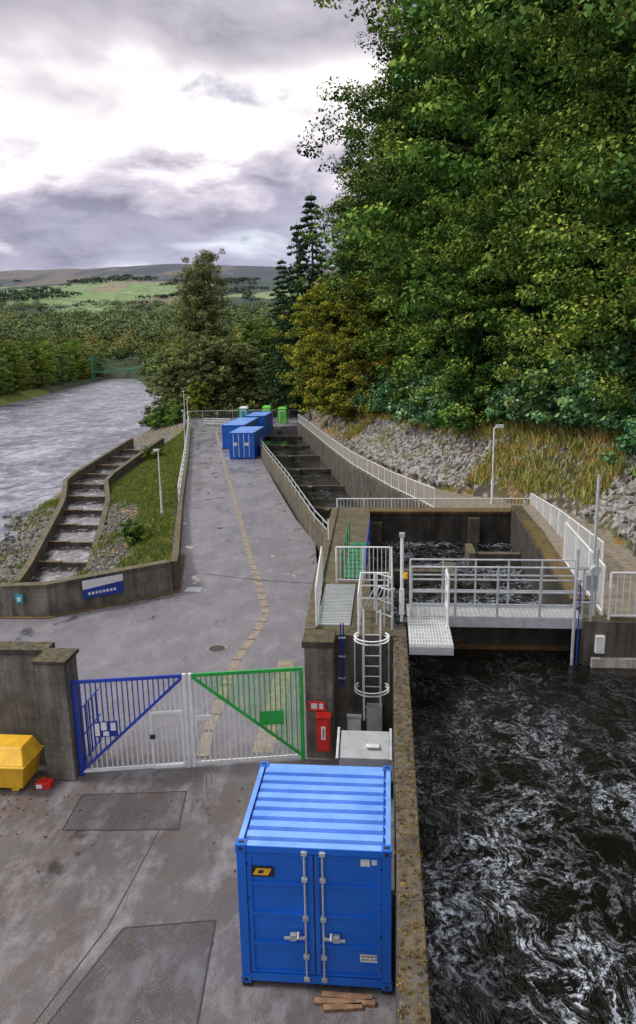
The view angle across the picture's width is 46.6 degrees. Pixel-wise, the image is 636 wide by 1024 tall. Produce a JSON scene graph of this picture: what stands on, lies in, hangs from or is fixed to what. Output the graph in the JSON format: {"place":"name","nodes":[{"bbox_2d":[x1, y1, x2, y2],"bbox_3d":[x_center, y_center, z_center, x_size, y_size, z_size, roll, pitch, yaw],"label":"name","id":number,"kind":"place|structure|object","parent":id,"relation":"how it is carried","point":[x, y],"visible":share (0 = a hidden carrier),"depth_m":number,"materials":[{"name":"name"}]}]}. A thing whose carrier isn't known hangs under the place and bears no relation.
{"place":"outdoors","nodes":[
{"label":"outdoors","id":0,"kind":"place"},
{"bbox_2d":[0,641,54,764],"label":"concrete boundary wall","id":1,"kind":"structure","parent":0,"point":[20,713],"depth_m":18.14,"materials":[{"name":"concrete"}]},
{"bbox_2d":[0,379,160,549],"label":"river water","id":2,"kind":"structure","parent":0,"point":[50,443],"depth_m":136.01,"materials":[{"name":"liquid"}]},
{"bbox_2d":[84,496,159,573],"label":"cobble slope","id":3,"kind":"structure","parent":0,"point":[98,558],"depth_m":45.60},
{"bbox_2d":[0,418,395,1023],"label":"asphalt road","id":4,"kind":"structure","parent":0,"point":[58,909],"depth_m":17.68,"materials":[{"name":"asphalt"}]},
{"bbox_2d":[0,734,43,790],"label":"grit bin","id":5,"kind":"object","parent":4,"relation":"on","point":[19,759],"visible":1,"depth_m":17.37,"materials":[{"name":"yellow plastic"}]},
{"bbox_2d":[31,648,85,780],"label":"gate pillar","id":6,"kind":"structure","parent":4,"relation":"on","point":[56,671],"depth_m":17.50,"materials":[{"name":"concrete"}]},
{"bbox_2d":[71,666,304,775],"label":"double gate","id":7,"kind":"structure","parent":6,"relation":"attached to","point":[105,729],"depth_m":17.95,"materials":[{"name":"metal"}]},
{"bbox_2d":[0,425,190,618],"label":"road parapet wall","id":8,"kind":"structure","parent":4,"relation":"on","point":[53,598],"depth_m":30.01,"materials":[{"name":"concrete"}]},
{"bbox_2d":[82,573,123,598],"bbox_3d":[-8.709,3.015,29.925,1.652,0.800,0.011,-9,15,-32],"label":"banner sign","id":9,"kind":"object","parent":8,"relation":"attached to","point":[102,586],"visible":1,"depth_m":29.92,"materials":[{"name":"white paint"}]},
{"bbox_2d":[33,574,311,1023],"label":"asphalt patch","id":10,"kind":"object","parent":4,"relation":"on","point":[153,974],"visible":0.96,"depth_m":12.43,"materials":[{"name":"asphalt"}]},
{"bbox_2d":[197,431,269,756],"bbox_3d":[-7.072,-2.270,57.971,2.603,0.004,80.844,-3,12,-7],"label":"cable trench cover","id":11,"kind":"object","parent":4,"relation":"on","point":[242,650],"visible":0.96,"depth_m":27.84,"materials":[{"name":"concrete"}]},
{"bbox_2d":[221,417,258,448],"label":"shipping container","id":12,"kind":"object","parent":4,"relation":"on","point":[232,425],"visible":0.55,"depth_m":78.62,"materials":[{"name":"metal"}]},
{"bbox_2d":[228,426,264,458],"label":"shipping container","id":13,"kind":"object","parent":4,"relation":"on","point":[244,442],"visible":0.95,"depth_m":70.73,"materials":[{"name":"metal"}]},
{"bbox_2d":[245,412,272,436],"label":"shipping container","id":14,"kind":"object","parent":4,"relation":"on","point":[266,420],"visible":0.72,"depth_m":90.55,"materials":[{"name":"metal"}]},
{"bbox_2d":[252,660,294,752],"bbox_3d":[-1.224,5.526,21.694,0.550,0.001,5.802,0,12,4],"label":"concrete path strip","id":15,"kind":"object","parent":4,"relation":"on","point":[285,663],"visible":0.6,"depth_m":21.54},
{"bbox_2d":[235,761,391,994],"bbox_3d":[0.052,6.147,12.653,2.410,2.598,2.433,0,12,5],"label":"shipping container","id":16,"kind":"object","parent":4,"relation":"on","point":[313,848],"visible":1,"depth_m":11.65,"materials":[{"name":"metal"}]},
{"bbox_2d":[301,629,335,757],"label":"gate pillar","id":17,"kind":"structure","parent":4,"relation":"on","point":[319,657],"depth_m":18.19,"materials":[{"name":"concrete"}]},
{"bbox_2d":[316,712,330,751],"bbox_3d":[0.145,5.441,18.249,0.370,0.950,0.270,0,12,5],"label":"fire extinguisher cabinet","id":18,"kind":"object","parent":17,"relation":"attached to","point":[323,731],"visible":1,"depth_m":18.14,"materials":[{"name":"red paint"}]},
{"bbox_2d":[336,727,391,766],"bbox_3d":[1.076,5.799,17.061,1.270,1.359,0.812,0,12,5],"label":"control cabinet","id":19,"kind":"object","parent":4,"relation":"on","point":[365,748],"visible":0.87,"depth_m":16.86,"materials":[{"name":"metal"}]},
{"bbox_2d":[0,0,456,270],"label":"sky","id":20,"kind":"structure","parent":0,"point":[133,132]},
{"bbox_2d":[265,432,359,527],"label":"fish pass water","id":21,"kind":"structure","parent":0,"point":[321,498],"depth_m":66.94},
{"bbox_2d":[0,264,635,581],"bbox_3d":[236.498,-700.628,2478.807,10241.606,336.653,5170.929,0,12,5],"label":"ground","id":22,"kind":"structure","parent":0,"point":[122,291],"depth_m":440.88,"materials":[{"name":"plant"}]},
{"bbox_2d":[0,346,27,394],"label":"oak tree","id":23,"kind":"object","parent":22,"relation":"on","point":[6,355],"visible":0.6,"depth_m":245.38,"materials":[{"name":"green plant"}]},
{"bbox_2d":[0,340,34,393],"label":"oak tree","id":24,"kind":"object","parent":22,"relation":"on","point":[6,343],"visible":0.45,"depth_m":251.11,"materials":[{"name":"green plant"}]},
{"bbox_2d":[0,506,56,582],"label":"riverbank rocks","id":25,"kind":"object","parent":22,"relation":"on","point":[32,535],"visible":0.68,"depth_m":54.94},
{"bbox_2d":[17,341,57,388],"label":"oak tree","id":26,"kind":"object","parent":22,"relation":"on","point":[35,353],"visible":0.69,"depth_m":287.23,"materials":[{"name":"green plant"}]},
{"bbox_2d":[12,438,163,582],"bbox_3d":[-19.762,-1.333,66.838,7.323,4.900,52.443,-2,12,-6],"label":"fish ladder","id":27,"kind":"object","parent":22,"relation":"on","point":[33,563],"visible":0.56,"depth_m":60.63,"materials":[{"name":"concrete"}]},
{"bbox_2d":[30,446,146,581],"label":"fish ladder water","id":28,"kind":"structure","parent":27,"relation":"in","point":[65,554],"depth_m":54.91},
{"bbox_2d":[0,422,187,582],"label":"verge grass","id":29,"kind":"structure","parent":22,"relation":"on","point":[144,474],"depth_m":57.49,"materials":[{"name":"plant"}]},
{"bbox_2d":[115,518,153,544],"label":"holly shrub","id":30,"kind":"object","parent":22,"relation":"on","point":[131,533],"visible":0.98,"depth_m":43.17,"materials":[{"name":"green plant"}]},
{"bbox_2d":[0,324,271,376],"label":"valley woodland","id":31,"kind":"object","parent":22,"relation":"on","point":[154,349],"visible":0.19,"depth_m":528.66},
{"bbox_2d":[0,296,295,340],"bbox_3d":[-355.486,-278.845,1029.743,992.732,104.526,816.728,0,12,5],"label":"hillside woodland","id":32,"kind":"object","parent":22,"relation":"on","point":[142,321],"visible":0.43,"depth_m":881.44,"materials":[{"name":"green plant"}]},
{"bbox_2d":[0,274,333,302],"bbox_3d":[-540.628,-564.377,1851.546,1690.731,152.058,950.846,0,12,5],"label":"hill woodland","id":33,"kind":"object","parent":22,"relation":"on","point":[29,293],"visible":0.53,"depth_m":1675.92,"materials":[{"name":"green plant"}]},
{"bbox_2d":[145,348,198,412],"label":"willow tree","id":34,"kind":"object","parent":22,"relation":"on","point":[176,388],"visible":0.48,"depth_m":123.31,"materials":[{"name":"green plant"}]},
{"bbox_2d":[161,265,229,371],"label":"poplar tree","id":35,"kind":"object","parent":22,"relation":"on","point":[187,273],"visible":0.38,"depth_m":126.53,"materials":[{"name":"green plant"}]},
{"bbox_2d":[180,381,215,418],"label":"ash tree","id":36,"kind":"object","parent":22,"relation":"on","point":[199,391],"visible":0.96,"depth_m":116.71,"materials":[{"name":"green plant"}]},
{"bbox_2d":[167,331,245,415],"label":"willow tree","id":37,"kind":"object","parent":22,"relation":"on","point":[210,357],"visible":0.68,"depth_m":119.61,"materials":[{"name":"green plant"}]},
{"bbox_2d":[179,248,239,406],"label":"poplar tree","id":38,"kind":"object","parent":22,"relation":"on","point":[207,258],"visible":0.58,"depth_m":124.22,"materials":[{"name":"green plant"}]},
{"bbox_2d":[216,339,276,414],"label":"willow tree","id":39,"kind":"object","parent":22,"relation":"on","point":[246,368],"visible":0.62,"depth_m":121.79,"materials":[{"name":"green plant"}]},
{"bbox_2d":[220,315,274,405],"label":"oak tree","id":40,"kind":"object","parent":22,"relation":"on","point":[245,333],"visible":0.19,"depth_m":137.14,"materials":[{"name":"green plant"}]},
{"bbox_2d":[230,317,280,403],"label":"oak tree","id":41,"kind":"object","parent":22,"relation":"on","point":[263,332],"visible":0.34,"depth_m":124.54,"materials":[{"name":"green plant"}]},
{"bbox_2d":[255,257,303,415],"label":"fir tree","id":42,"kind":"object","parent":22,"relation":"on","point":[277,313],"visible":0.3,"depth_m":115.89,"materials":[{"name":"green plant"}]},
{"bbox_2d":[254,354,305,416],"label":"willow tree","id":43,"kind":"object","parent":22,"relation":"on","point":[265,378],"visible":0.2,"depth_m":117.97,"materials":[{"name":"green plant"}]},
{"bbox_2d":[264,224,317,415],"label":"fir tree","id":44,"kind":"object","parent":22,"relation":"on","point":[297,399],"visible":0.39,"depth_m":110.28,"materials":[{"name":"green plant"}]},
{"bbox_2d":[259,444,325,562],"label":"canal wall","id":45,"kind":"structure","parent":22,"relation":"on","point":[304,518],"depth_m":47.51,"materials":[{"name":"concrete"}]},
{"bbox_2d":[260,438,327,532],"bbox_3d":[-4.309,-5.976,68.428,1.667,0.730,74.638,-3,12,-7],"label":"parapet railing","id":46,"kind":"object","parent":45,"relation":"on","point":[292,480],"visible":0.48,"depth_m":47.68,"materials":[{"name":"metal"}]},
{"bbox_2d":[264,429,344,515],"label":"fish pass cross walls","id":47,"kind":"structure","parent":22,"relation":"on","point":[326,511],"depth_m":68.61,"materials":[{"name":"concrete"}]},
{"bbox_2d":[285,302,327,411],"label":"oak tree","id":48,"kind":"object","parent":22,"relation":"on","point":[313,392],"visible":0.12,"depth_m":95.26,"materials":[{"name":"green plant"}]},
{"bbox_2d":[279,194,334,395],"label":"fir tree","id":49,"kind":"object","parent":22,"relation":"on","point":[310,206],"visible":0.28,"depth_m":106.67,"materials":[{"name":"green plant"}]},
{"bbox_2d":[268,281,366,419],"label":"ash tree","id":50,"kind":"object","parent":22,"relation":"on","point":[320,398],"visible":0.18,"depth_m":84.66,"materials":[{"name":"green plant"}]},
{"bbox_2d":[276,271,400,424],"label":"ash tree","id":51,"kind":"object","parent":22,"relation":"on","point":[345,409],"visible":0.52,"depth_m":77.05,"materials":[{"name":"green plant"}]},
{"bbox_2d":[290,199,395,317],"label":"beech tree","id":52,"kind":"object","parent":22,"relation":"on","point":[327,251],"visible":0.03,"depth_m":90.34,"materials":[{"name":"green plant"}]},
{"bbox_2d":[305,507,392,741],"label":"sluice block wall","id":53,"kind":"structure","parent":22,"relation":"on","point":[348,700],"depth_m":19.16,"materials":[{"name":"concrete"}]},
{"bbox_2d":[318,584,355,625],"bbox_3d":[0.544,2.592,20.983,0.900,0.065,3.400,0,12,5],"label":"platform grating","id":54,"kind":"object","parent":53,"relation":"on","point":[336,606],"visible":0.93,"depth_m":20.71,"materials":[{"name":"metal"}]},
{"bbox_2d":[315,546,394,633],"bbox_3d":[1.012,1.956,20.697,2.246,1.420,4.258,0,12,5],"label":"platform railing","id":55,"kind":"object","parent":53,"relation":"on","point":[319,581],"visible":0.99,"depth_m":20.28,"materials":[{"name":"metal"}]},
{"bbox_2d":[341,520,369,577],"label":"green walkway","id":56,"kind":"structure","parent":53,"relation":"on","point":[357,568],"depth_m":24.90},
{"bbox_2d":[354,609,389,720],"bbox_3d":[1.340,3.948,18.387,0.889,3.000,0.880,0,12,5],"label":"caged ladder","id":57,"kind":"object","parent":53,"relation":"attached to","point":[387,636],"visible":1,"depth_m":18.33,"materials":[{"name":"metal"}]},
{"bbox_2d":[367,703,381,730],"bbox_3d":[1.456,5.401,18.989,0.400,0.900,0.310,0,12,5],"label":"junction box","id":58,"kind":"object","parent":53,"relation":"attached to","point":[374,716],"visible":0.6,"depth_m":18.82,"materials":[{"name":"metal"}]},
{"bbox_2d":[297,421,430,507],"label":"canal wall","id":59,"kind":"structure","parent":22,"relation":"on","point":[355,481],"depth_m":54.68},
{"bbox_2d":[298,414,434,507],"bbox_3d":[1.333,-6.715,67.783,0.305,2.828,66.639,-3,12,-7],"label":"canal railing","id":60,"kind":"object","parent":59,"relation":"on","point":[321,434],"visible":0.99,"depth_m":51.08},
{"bbox_2d":[314,275,418,415],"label":"ash tree","id":61,"kind":"object","parent":22,"relation":"on","point":[377,317],"visible":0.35,"depth_m":67.23,"materials":[{"name":"green plant"}]},
{"bbox_2d":[311,121,443,333],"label":"beech tree","id":62,"kind":"object","parent":22,"relation":"on","point":[317,210],"visible":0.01,"depth_m":76.09,"materials":[{"name":"green plant"}]},
{"bbox_2d":[362,358,417,411],"bbox_3d":[7.653,-10.586,63.093,7.854,5.182,7.226,-1,12,0],"label":"rhododendron shrub","id":63,"kind":"object","parent":22,"relation":"on","point":[380,393],"visible":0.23,"depth_m":62.49,"materials":[{"name":"green plant"}]},
{"bbox_2d":[311,61,485,357],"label":"beech tree","id":64,"kind":"object","parent":22,"relation":"on","point":[357,262],"visible":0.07,"depth_m":66.75,"materials":[{"name":"green plant"}]},
{"bbox_2d":[348,209,473,400],"bbox_3d":[9.733,-14.471,55.981,14.844,16.032,12.685,6,14,31],"label":"oak tree","id":65,"kind":"object","parent":22,"relation":"on","point":[397,327],"visible":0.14,"depth_m":55.30,"materials":[{"name":"green plant"}]},
{"bbox_2d":[393,626,430,1023],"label":"basin retaining wall","id":66,"kind":"structure","parent":22,"relation":"on","point":[407,847],"depth_m":10.49,"materials":[{"name":"concrete"}]},
{"bbox_2d":[392,635,432,1023],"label":"wall moss","id":67,"kind":"object","parent":66,"relation":"on","point":[415,924],"depth_m":10.41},
{"bbox_2d":[302,0,523,368],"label":"beech tree","id":68,"kind":"object","parent":22,"relation":"on","point":[337,205],"visible":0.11,"depth_m":59.32,"materials":[{"name":"green plant"}]},
{"bbox_2d":[385,367,443,424],"bbox_3d":[9.040,-8.549,54.555,7.291,4.830,6.672,-6,13,-21],"label":"rhododendron shrub","id":69,"kind":"object","parent":22,"relation":"on","point":[395,410],"visible":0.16,"depth_m":54.50,"materials":[{"name":"green plant"}]},
{"bbox_2d":[408,374,450,429],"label":"rhododendron shrub","id":70,"kind":"object","parent":22,"relation":"on","point":[418,421],"visible":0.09,"depth_m":51.47,"materials":[{"name":"green plant"}]},
{"bbox_2d":[408,350,453,412],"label":"rhododendron shrub","id":71,"kind":"object","parent":22,"relation":"on","point":[425,382],"visible":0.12,"depth_m":52.98,"materials":[{"name":"green plant"}]},
{"bbox_2d":[370,508,510,542],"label":"chamber back wall","id":72,"kind":"structure","parent":22,"relation":"on","point":[473,525],"depth_m":33.72,"materials":[{"name":"concrete"}]},
{"bbox_2d":[336,498,529,507],"bbox_3d":[5.339,-0.194,34.360,8.969,0.930,0.069,0,12,5],"label":"chamber fence","id":73,"kind":"object","parent":72,"relation":"on","point":[429,501],"visible":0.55,"depth_m":34.31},
{"bbox_2d":[370,543,520,594],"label":"chamber baffle wall","id":74,"kind":"structure","parent":22,"relation":"on","point":[471,552],"depth_m":27.95,"materials":[{"name":"concrete"}]},
{"bbox_2d":[295,0,626,378],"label":"beech tree","id":75,"kind":"object","parent":22,"relation":"on","point":[384,266],"visible":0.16,"depth_m":49.96,"materials":[{"name":"green plant"}]},
{"bbox_2d":[300,0,631,365],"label":"oak tree","id":76,"kind":"object","parent":22,"relation":"on","point":[453,170],"visible":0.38,"depth_m":41.39,"materials":[{"name":"green plant"}]},
{"bbox_2d":[431,362,507,430],"bbox_3d":[10.382,-7.081,45.972,6.592,4.738,6.144,-3,12,-10],"label":"holly shrub","id":77,"kind":"object","parent":22,"relation":"on","point":[454,421],"visible":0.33,"depth_m":44.70,"materials":[{"name":"green plant"}]},
{"bbox_2d":[374,191,568,429],"bbox_3d":[9.898,-11.809,45.273,13.082,15.392,12.552,1,12,8],"label":"oak tree","id":78,"kind":"object","parent":22,"relation":"on","point":[469,349],"visible":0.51,"depth_m":43.72,"materials":[{"name":"green plant"}]},
{"bbox_2d":[334,409,635,507],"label":"bank grass","id":79,"kind":"structure","parent":22,"relation":"on","point":[559,436],"depth_m":36.77,"materials":[{"name":"plant"}]},
{"bbox_2d":[404,617,571,650],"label":"weir wall","id":80,"kind":"structure","parent":22,"relation":"on","point":[554,639],"depth_m":20.28,"materials":[{"name":"concrete"}]},
{"bbox_2d":[347,415,635,545],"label":"bank rocks","id":81,"kind":"object","parent":22,"relation":"on","point":[620,507],"visible":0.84,"depth_m":45.31,"materials":[{"name":"stone"}]},
{"bbox_2d":[464,346,522,421],"bbox_3d":[11.915,-7.249,43.170,6.281,4.941,6.183,-9,14,-31],"label":"holly shrub","id":82,"kind":"object","parent":22,"relation":"on","point":[489,368],"visible":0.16,"depth_m":43.09,"materials":[{"name":"green plant"}]},
{"bbox_2d":[485,346,556,422],"bbox_3d":[12.493,-6.928,40.906,6.848,4.537,6.266,-10,15,-36],"label":"rhododendron shrub","id":83,"kind":"object","parent":22,"relation":"on","point":[498,402],"visible":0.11,"depth_m":40.10,"materials":[{"name":"green plant"}]},
{"bbox_2d":[484,345,567,423],"bbox_3d":[12.642,-7.083,41.246,6.282,4.616,7.090,3,13,20],"label":"rhododendron shrub","id":84,"kind":"object","parent":22,"relation":"on","point":[490,412],"visible":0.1,"depth_m":40.82,"materials":[{"name":"green plant"}]},
{"bbox_2d":[421,0,635,306],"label":"beech tree","id":85,"kind":"object","parent":22,"relation":"on","point":[511,34],"visible":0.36,"depth_m":34.38,"materials":[{"name":"green plant"}]},
{"bbox_2d":[433,100,633,394],"bbox_3d":[13.403,-12.849,39.556,14.064,15.682,13.419,5,14,25],"label":"lime tree","id":86,"kind":"object","parent":22,"relation":"on","point":[526,361],"visible":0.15,"depth_m":38.59,"materials":[{"name":"green plant"}]},
{"bbox_2d":[436,34,632,248],"bbox_3d":[22.132,-29.251,44.620,24.951,35.410,23.278,9,16,38],"label":"beech tree","id":87,"kind":"object","parent":22,"relation":"on","point":[459,56],"visible":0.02,"depth_m":43.74,"materials":[{"name":"green plant"}]},
{"bbox_2d":[502,345,590,427],"bbox_3d":[13.085,-6.718,38.453,7.140,5.120,7.760,-4,13,-14],"label":"rhododendron shrub","id":88,"kind":"object","parent":22,"relation":"on","point":[517,406],"visible":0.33,"depth_m":37.23,"materials":[{"name":"green plant"}]},
{"bbox_2d":[464,0,635,330],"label":"beech tree","id":89,"kind":"object","parent":22,"relation":"on","point":[601,27],"visible":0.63,"depth_m":25.99,"materials":[{"name":"green plant"}]},
{"bbox_2d":[469,0,635,373],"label":"beech tree","id":90,"kind":"object","parent":22,"relation":"on","point":[606,199],"visible":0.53,"depth_m":28.55,"materials":[{"name":"green plant"}]},
{"bbox_2d":[474,78,635,402],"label":"oak tree","id":91,"kind":"object","parent":22,"relation":"on","point":[484,270],"visible":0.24,"depth_m":34.24,"materials":[{"name":"green plant"}]},
{"bbox_2d":[497,6,635,417],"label":"lime tree","id":92,"kind":"object","parent":22,"relation":"on","point":[594,241],"visible":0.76,"depth_m":29.68,"materials":[{"name":"green plant"}]},
{"bbox_2d":[525,344,611,429],"bbox_3d":[13.635,-6.270,36.876,6.269,4.606,7.076,1,12,8],"label":"rhododendron shrub","id":93,"kind":"object","parent":22,"relation":"on","point":[537,418],"visible":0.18,"depth_m":36.14,"materials":[{"name":"green plant"}]},
{"bbox_2d":[510,505,635,667],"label":"basin side wall","id":94,"kind":"structure","parent":22,"relation":"on","point":[528,539],"depth_m":20.59,"materials":[{"name":"concrete"}]},
{"bbox_2d":[406,558,585,628],"bbox_3d":[4.662,2.120,19.663,4.550,1.658,0.960,0,12,5],"label":"footbridge","id":95,"kind":"object","parent":94,"relation":"attached to","point":[508,615],"visible":0.84,"depth_m":19.42,"materials":[{"name":"metal"}]},
{"bbox_2d":[407,568,453,654],"bbox_3d":[2.786,2.437,18.423,1.050,1.580,1.964,0,12,5],"label":"grating landing","id":96,"kind":"object","parent":95,"relation":"attached to","point":[429,635],"visible":1,"depth_m":18.30,"materials":[{"name":"metal"}]},
{"bbox_2d":[399,532,407,621],"bbox_3d":[2.225,1.713,19.168,0.230,2.400,0.180,0,12,5],"label":"beacon post","id":97,"kind":"object","parent":96,"relation":"on","point":[403,575],"visible":1,"depth_m":19.14,"materials":[{"name":"metal"}]},
{"bbox_2d":[570,474,604,665],"bbox_3d":[6.921,1.599,18.792,0.788,5.200,0.750,0,12,5],"label":"sluice gate hoist","id":98,"kind":"object","parent":94,"relation":"attached to","point":[591,579],"visible":0.9,"depth_m":18.78,"materials":[{"name":"metal"}]},
{"bbox_2d":[607,572,635,619],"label":"basin railing","id":99,"kind":"object","parent":94,"relation":"on","point":[610,595],"visible":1,"depth_m":18.85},
{"bbox_2d":[557,330,635,433],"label":"rhododendron shrub","id":100,"kind":"object","parent":22,"relation":"on","point":[579,406],"visible":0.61,"depth_m":32.75,"materials":[{"name":"green plant"}]},
{"bbox_2d":[568,38,635,296],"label":"lime tree","id":101,"kind":"object","parent":22,"relation":"on","point":[632,280],"visible":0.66,"depth_m":28.47,"materials":[{"name":"green plant"}]},
{"bbox_2d":[571,323,635,417],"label":"rhododendron shrub","id":102,"kind":"object","parent":22,"relation":"on","point":[606,362],"visible":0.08,"depth_m":33.88,"materials":[{"name":"green plant"}]},
{"bbox_2d":[599,396,635,464],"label":"rhododendron shrub","id":103,"kind":"object","parent":22,"relation":"on","point":[607,457],"visible":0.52,"depth_m":29.96,"materials":[{"name":"green plant"}]},
{"bbox_2d":[616,415,635,454],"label":"rhododendron shrub","id":104,"kind":"object","parent":22,"relation":"on","point":[627,437],"visible":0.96,"depth_m":28.50,"materials":[{"name":"green plant"}]},
{"bbox_2d":[301,421,522,507],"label":"gravel path","id":105,"kind":"structure","parent":0,"point":[439,493],"depth_m":43.10,"materials":[{"name":"gravel"}]},
{"bbox_2d":[370,541,538,625],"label":"chamber water","id":106,"kind":"structure","parent":0,"point":[437,549],"depth_m":29.13,"materials":[{"name":"liquid"}]},
{"bbox_2d":[408,647,635,1023],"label":"basin water","id":107,"kind":"structure","parent":0,"point":[525,765],"depth_m":12.54,"materials":[{"name":"liquid"}]},
{"bbox_2d":[521,505,635,615],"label":"canal side path","id":108,"kind":"structure","parent":0,"point":[617,558],"depth_m":24.45,"materials":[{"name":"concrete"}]},
{"bbox_2d":[530,493,606,614],"bbox_3d":[8.761,0.829,26.540,0.823,2.130,14.989,0,12,7],"label":"side fence","id":109,"kind":"object","parent":108,"relation":"on","point":[551,514],"visible":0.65,"depth_m":23.45,"materials":[{"name":"metal"}]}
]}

